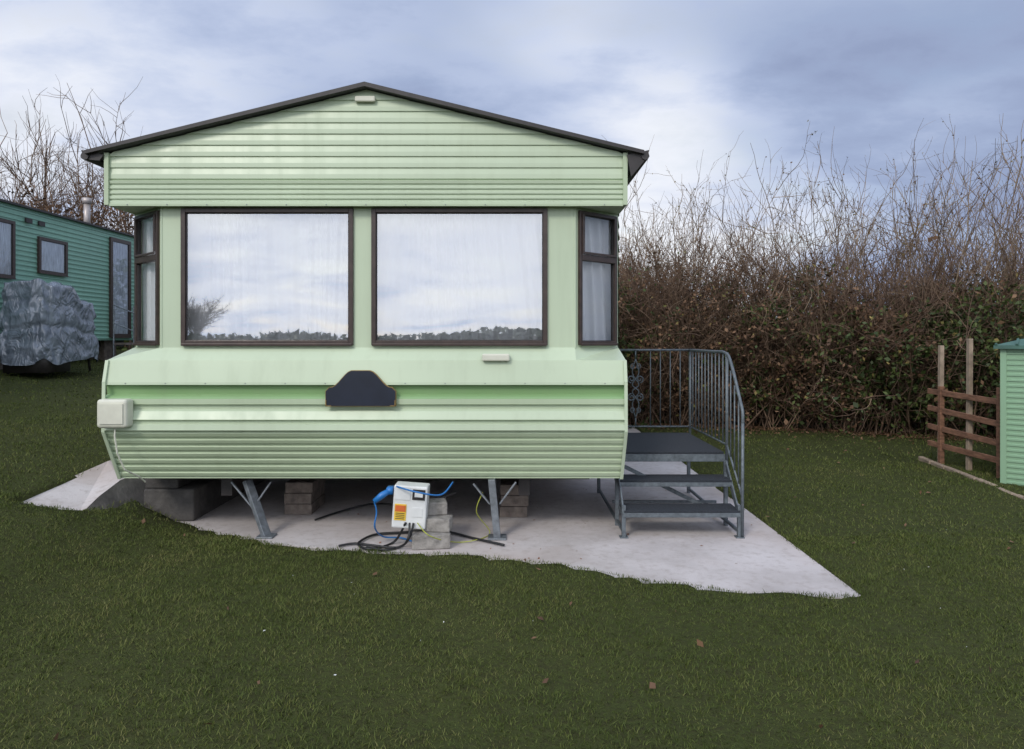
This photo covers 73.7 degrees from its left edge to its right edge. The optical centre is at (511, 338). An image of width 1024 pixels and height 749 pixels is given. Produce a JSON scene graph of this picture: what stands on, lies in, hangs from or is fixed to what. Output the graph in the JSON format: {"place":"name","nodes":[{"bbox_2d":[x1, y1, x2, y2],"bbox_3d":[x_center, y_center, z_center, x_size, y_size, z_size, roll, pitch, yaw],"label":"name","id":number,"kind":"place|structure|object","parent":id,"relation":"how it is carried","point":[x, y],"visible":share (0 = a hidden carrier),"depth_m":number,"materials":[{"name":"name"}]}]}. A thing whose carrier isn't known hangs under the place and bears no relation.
{"place":"outdoors","nodes":[
{"label":"outdoors","id":0,"kind":"place"},
{"bbox_2d":[24,461,146,509],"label":"concrete path","id":1,"kind":"structure","parent":0,"point":[101,486],"depth_m":5.28,"materials":[{"name":"grey concrete"}]},
{"bbox_2d":[0,349,1023,748],"bbox_3d":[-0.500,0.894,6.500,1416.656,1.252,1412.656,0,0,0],"label":"ground","id":2,"kind":"structure","parent":0,"point":[380,705],"depth_m":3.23,"materials":[{"name":"green plant"}]},
{"bbox_2d":[0,278,98,373],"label":"tarpaulin covered furniture","id":3,"kind":"object","parent":2,"relation":"on","point":[46,327],"visible":1,"depth_m":9.95,"materials":[{"name":"grey plastic"}]},
{"bbox_2d":[0,197,133,369],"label":"static caravan","id":4,"kind":"object","parent":2,"relation":"on","point":[87,260],"visible":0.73,"depth_m":12.38,"materials":[{"name":"green metal"}]},
{"bbox_2d":[0,218,131,337],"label":"window frames","id":5,"kind":"structure","parent":4,"relation":"in","point":[13,223],"depth_m":11.90,"materials":[{"name":"plastic"}]},
{"bbox_2d":[0,74,142,350],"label":"bare trees","id":6,"kind":"object","parent":2,"relation":"on","point":[45,205],"visible":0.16,"depth_m":17.06,"materials":[{"name":"brown plant"}]},
{"bbox_2d":[177,425,859,598],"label":"concrete slab","id":7,"kind":"structure","parent":2,"relation":"on","point":[573,522],"depth_m":5.03,"materials":[{"name":"grey concrete"}]},
{"bbox_2d":[144,478,265,520],"bbox_3d":[-2.665,1.220,6.100,0.390,0.399,1.600,0,0,0],"label":"concrete footing","id":8,"kind":"object","parent":7,"relation":"on","point":[187,499],"visible":0.27,"depth_m":5.32,"materials":[{"name":"grey concrete"}]},
{"bbox_2d":[80,82,648,540],"bbox_3d":[-1.010,-0.163,8.621,3.914,3.189,8.058,0,0,0],"label":"static caravan","id":9,"kind":"object","parent":7,"relation":"on","point":[362,280],"visible":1,"depth_m":4.75,"materials":[{"name":"green paint"}]},
{"bbox_2d":[133,208,617,345],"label":"window frames","id":10,"kind":"structure","parent":9,"relation":"in","point":[611,259],"depth_m":4.78,"materials":[{"name":"brown plastic"}]},
{"bbox_2d":[314,481,504,550],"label":"power cables","id":11,"kind":"object","parent":7,"relation":"on","point":[387,546],"visible":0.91,"depth_m":4.69,"materials":[{"name":"black plastic"}]},
{"bbox_2d":[412,498,452,549],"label":"concrete blocks","id":12,"kind":"object","parent":7,"relation":"on","point":[439,522],"depth_m":4.65,"materials":[{"name":"grey concrete"}]},
{"bbox_2d":[373,481,429,529],"bbox_3d":[-0.756,1.145,4.681,0.370,0.304,0.178,0,0,0],"label":"electric meter box","id":13,"kind":"object","parent":12,"relation":"on","point":[410,507],"visible":0.94,"depth_m":4.63,"materials":[{"name":"white plastic"}]},
{"bbox_2d":[597,349,744,538],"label":"entrance steps","id":14,"kind":"structure","parent":7,"relation":"on","point":[688,448],"depth_m":5.22,"materials":[{"name":"grey paint"}]},
{"bbox_2d":[53,422,1012,740],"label":"fallen leaves","id":15,"kind":"object","parent":2,"relation":"on","point":[755,428],"visible":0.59,"depth_m":10.12,"materials":[{"name":"brown plant"}]},
{"bbox_2d":[618,246,703,301],"bbox_3d":[4.640,-1.193,27.367,5.832,5.418,5.163,0,0,0],"label":"distant tree","id":16,"kind":"object","parent":2,"relation":"on","point":[642,267],"visible":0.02,"depth_m":26.88,"materials":[{"name":"brown plant"}]},
{"bbox_2d":[618,252,717,428],"bbox_3d":[1.532,0.147,7.131,5.096,3.730,14.262,0,0,0],"label":"evergreen hedge","id":17,"kind":"object","parent":2,"relation":"on","point":[623,341],"visible":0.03,"depth_m":10.92,"materials":[{"name":"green plant"}]},
{"bbox_2d":[618,114,1023,433],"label":"bare shrubs","id":18,"kind":"object","parent":2,"relation":"on","point":[916,237],"visible":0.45,"depth_m":10.90,"materials":[{"name":"brown plant"}]},
{"bbox_2d":[618,185,1023,441],"bbox_3d":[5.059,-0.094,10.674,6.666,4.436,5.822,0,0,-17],"label":"mixed hedge","id":19,"kind":"object","parent":2,"relation":"on","point":[823,403],"visible":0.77,"depth_m":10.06,"materials":[{"name":"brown plant"}]},
{"bbox_2d":[799,186,1023,439],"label":"ivy hedge","id":20,"kind":"object","parent":2,"relation":"on","point":[999,321],"visible":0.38,"depth_m":9.72,"materials":[{"name":"green plant"}]},
{"bbox_2d":[927,339,999,477],"bbox_3d":[4.992,0.750,7.526,0.091,1.500,1.200,0,0,-2],"label":"wooden fence","id":21,"kind":"object","parent":2,"relation":"on","point":[969,397],"visible":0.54,"depth_m":7.47,"materials":[{"name":"brown wood"}]},
{"bbox_2d":[918,456,1023,499],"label":"timber edging","id":22,"kind":"object","parent":2,"relation":"on","point":[934,463],"visible":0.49,"depth_m":7.19,"materials":[{"name":"brown wood"}]},
{"bbox_2d":[993,338,1023,485],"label":"garden shed","id":23,"kind":"structure","parent":2,"relation":"on","point":[1011,412],"depth_m":6.67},
{"bbox_2d":[0,0,1023,317],"label":"sky","id":24,"kind":"structure","parent":0,"point":[686,78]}
]}

